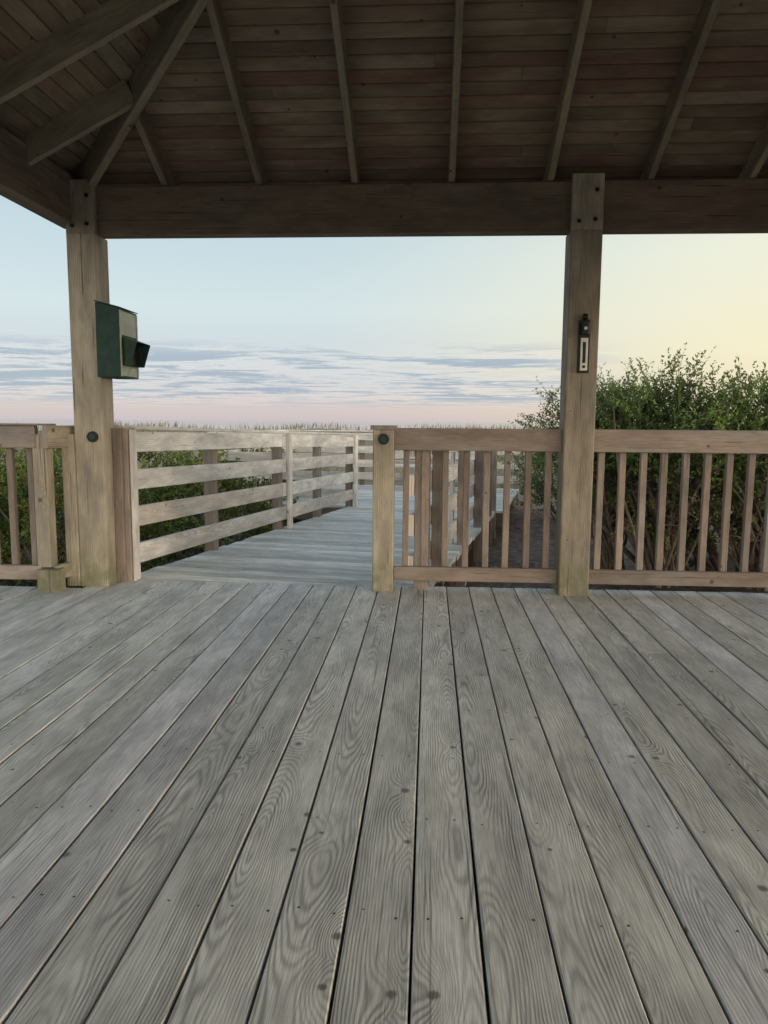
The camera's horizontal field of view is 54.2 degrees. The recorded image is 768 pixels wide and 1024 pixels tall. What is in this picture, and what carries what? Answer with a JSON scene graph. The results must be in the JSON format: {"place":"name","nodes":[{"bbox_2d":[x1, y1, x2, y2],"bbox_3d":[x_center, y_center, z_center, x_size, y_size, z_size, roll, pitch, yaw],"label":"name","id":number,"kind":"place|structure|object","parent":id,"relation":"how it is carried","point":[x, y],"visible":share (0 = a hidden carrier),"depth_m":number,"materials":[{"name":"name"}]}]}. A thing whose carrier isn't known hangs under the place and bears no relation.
{"place":"outdoors","nodes":[
{"label":"outdoors","id":0,"kind":"place"},
{"bbox_2d":[0,419,682,429],"bbox_3d":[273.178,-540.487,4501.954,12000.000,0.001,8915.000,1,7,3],"label":"sea","id":1,"kind":"structure","parent":0,"point":[217,424],"depth_m":843.74,"materials":[{"name":"grey liquid"}]},
{"bbox_2d":[0,428,767,942],"bbox_3d":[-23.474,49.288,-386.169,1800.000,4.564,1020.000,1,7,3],"label":"ground","id":2,"kind":"structure","parent":0,"point":[516,538],"depth_m":10.45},
{"bbox_2d":[0,448,298,587],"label":"shrub","id":3,"kind":"object","parent":2,"relation":"on","point":[158,529],"visible":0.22,"depth_m":7.68,"materials":[{"name":"green plant"}]},
{"bbox_2d":[0,424,329,534],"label":"shrub","id":4,"kind":"object","parent":2,"relation":"on","point":[169,458],"visible":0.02,"depth_m":10.94,"materials":[{"name":"green plant"}]},
{"bbox_2d":[207,430,288,485],"bbox_3d":[-2.316,-0.704,13.258,0.133,1.459,3.351,2,7,13],"label":"landing railing","id":5,"kind":"object","parent":2,"relation":"on","point":[265,449],"visible":0.05,"depth_m":13.18,"materials":[{"name":"wood"}]},
{"bbox_2d":[209,432,344,496],"bbox_3d":[-1.587,-0.459,11.278,2.182,1.459,0.133,2,7,13],"label":"landing railing","id":6,"kind":"object","parent":2,"relation":"on","point":[262,456],"visible":0.05,"depth_m":11.24,"materials":[{"name":"grey wood"}]},
{"bbox_2d":[112,428,518,590],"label":"wooden boardwalk","id":7,"kind":"structure","parent":2,"relation":"on","point":[332,544],"depth_m":6.06,"materials":[{"name":"grey wood"}]},
{"bbox_2d":[395,451,474,467],"bbox_3d":[0.938,-0.819,13.584,1.900,0.857,0.500,2,7,13],"label":"wooden railing","id":8,"kind":"object","parent":7,"relation":"on","point":[399,454],"depth_m":13.66,"materials":[{"name":"grey wood"}]},
{"bbox_2d":[408,450,496,598],"bbox_3d":[0.846,-0.082,7.737,0.175,1.595,5.834,2,7,13],"label":"boardwalk railing","id":9,"kind":"object","parent":7,"relation":"on","point":[434,507],"visible":0.41,"depth_m":6.48,"materials":[{"name":"grey wood"}]},
{"bbox_2d":[0,419,766,501],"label":"dune grass","id":10,"kind":"structure","parent":2,"relation":"on","point":[255,428],"depth_m":32.30,"materials":[{"name":"beige plant"}]},
{"bbox_2d":[0,580,767,1023],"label":"wooden deck","id":11,"kind":"structure","parent":2,"relation":"on","point":[204,786],"depth_m":2.17,"materials":[{"name":"grey wood"}]},
{"bbox_2d":[0,0,767,595],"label":"wooden pavilion","id":12,"kind":"structure","parent":2,"relation":"on","point":[584,126],"depth_m":4.36,"materials":[{"name":"brown wood"}]},
{"bbox_2d":[0,423,80,591],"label":"wooden railing","id":13,"kind":"object","parent":12,"relation":"attached to","point":[47,571],"visible":0.87,"depth_m":4.82,"materials":[{"name":"wood"}]},
{"bbox_2d":[87,431,97,441],"bbox_3d":[-1.881,-0.485,4.843,0.072,0.072,0.020,1,7,3],"label":"round reflector","id":14,"kind":"object","parent":12,"relation":"attached to","point":[92,436],"visible":1,"depth_m":4.84,"materials":[{"name":"green plastic"}]},
{"bbox_2d":[94,300,149,378],"bbox_3d":[-1.681,-1.108,4.867,0.255,0.475,0.302,1,7,3],"label":"pet waste bag dispenser","id":15,"kind":"object","parent":12,"relation":"attached to","point":[122,351],"visible":1,"depth_m":4.75,"materials":[{"name":"green paint"}]},
{"bbox_2d":[114,425,357,561],"bbox_3d":[-1.129,-0.139,8.072,0.175,1.600,6.054,2,7,13],"label":"boardwalk railing","id":16,"kind":"object","parent":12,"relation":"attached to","point":[211,501],"visible":0.82,"depth_m":6.82,"materials":[{"name":"grey wood"}]},
{"bbox_2d":[378,433,388,444],"bbox_3d":[-0.004,-0.460,4.750,0.072,0.072,0.020,1,7,3],"label":"round reflector","id":17,"kind":"object","parent":12,"relation":"attached to","point":[383,438],"visible":1,"depth_m":4.74,"materials":[{"name":"green plastic"}]},
{"bbox_2d":[370,425,561,590],"bbox_3d":[0.517,-0.017,4.851,1.206,1.072,0.165,1,7,3],"label":"wooden railing","id":18,"kind":"object","parent":12,"relation":"attached to","point":[386,572],"visible":1,"depth_m":4.84,"materials":[{"name":"wood"}]},
{"bbox_2d":[577,314,590,372],"bbox_3d":[1.221,-1.027,4.572,0.070,0.355,0.055,1,7,3],"label":"post mounted thermometer","id":19,"kind":"object","parent":12,"relation":"attached to","point":[583,345],"visible":1,"depth_m":4.58,"materials":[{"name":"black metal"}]},
{"bbox_2d":[589,429,767,587],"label":"wooden railing","id":20,"kind":"object","parent":12,"relation":"attached to","point":[707,443],"visible":0.9,"depth_m":4.77,"materials":[{"name":"wood"}]},
{"bbox_2d":[289,430,519,503],"bbox_3d":[0.317,-0.832,14.466,4.501,1.459,0.133,2,7,13],"label":"landing railing","id":21,"kind":"object","parent":2,"relation":"on","point":[363,463],"visible":0.23,"depth_m":14.52,"materials":[{"name":"grey wood"}]},
{"bbox_2d":[497,362,697,536],"bbox_3d":[3.558,-0.938,11.710,3.459,2.731,3.519,1,7,3],"label":"wax myrtle shrub","id":22,"kind":"object","parent":2,"relation":"on","point":[539,459],"visible":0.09,"depth_m":11.41,"materials":[{"name":"green plant"}]},
{"bbox_2d":[537,342,767,590],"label":"wax myrtle shrub","id":23,"kind":"object","parent":2,"relation":"on","point":[712,413],"visible":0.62,"depth_m":7.24,"materials":[{"name":"green plant"}]},
{"bbox_2d":[683,378,767,558],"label":"coastal shrub","id":24,"kind":"object","parent":2,"relation":"on","point":[741,466],"visible":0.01,"depth_m":9.04,"materials":[{"name":"green plant"}]},
{"bbox_2d":[0,195,767,422],"label":"sky","id":25,"kind":"structure","parent":0,"point":[441,328],"materials":[{"name":"blue"}]}
]}

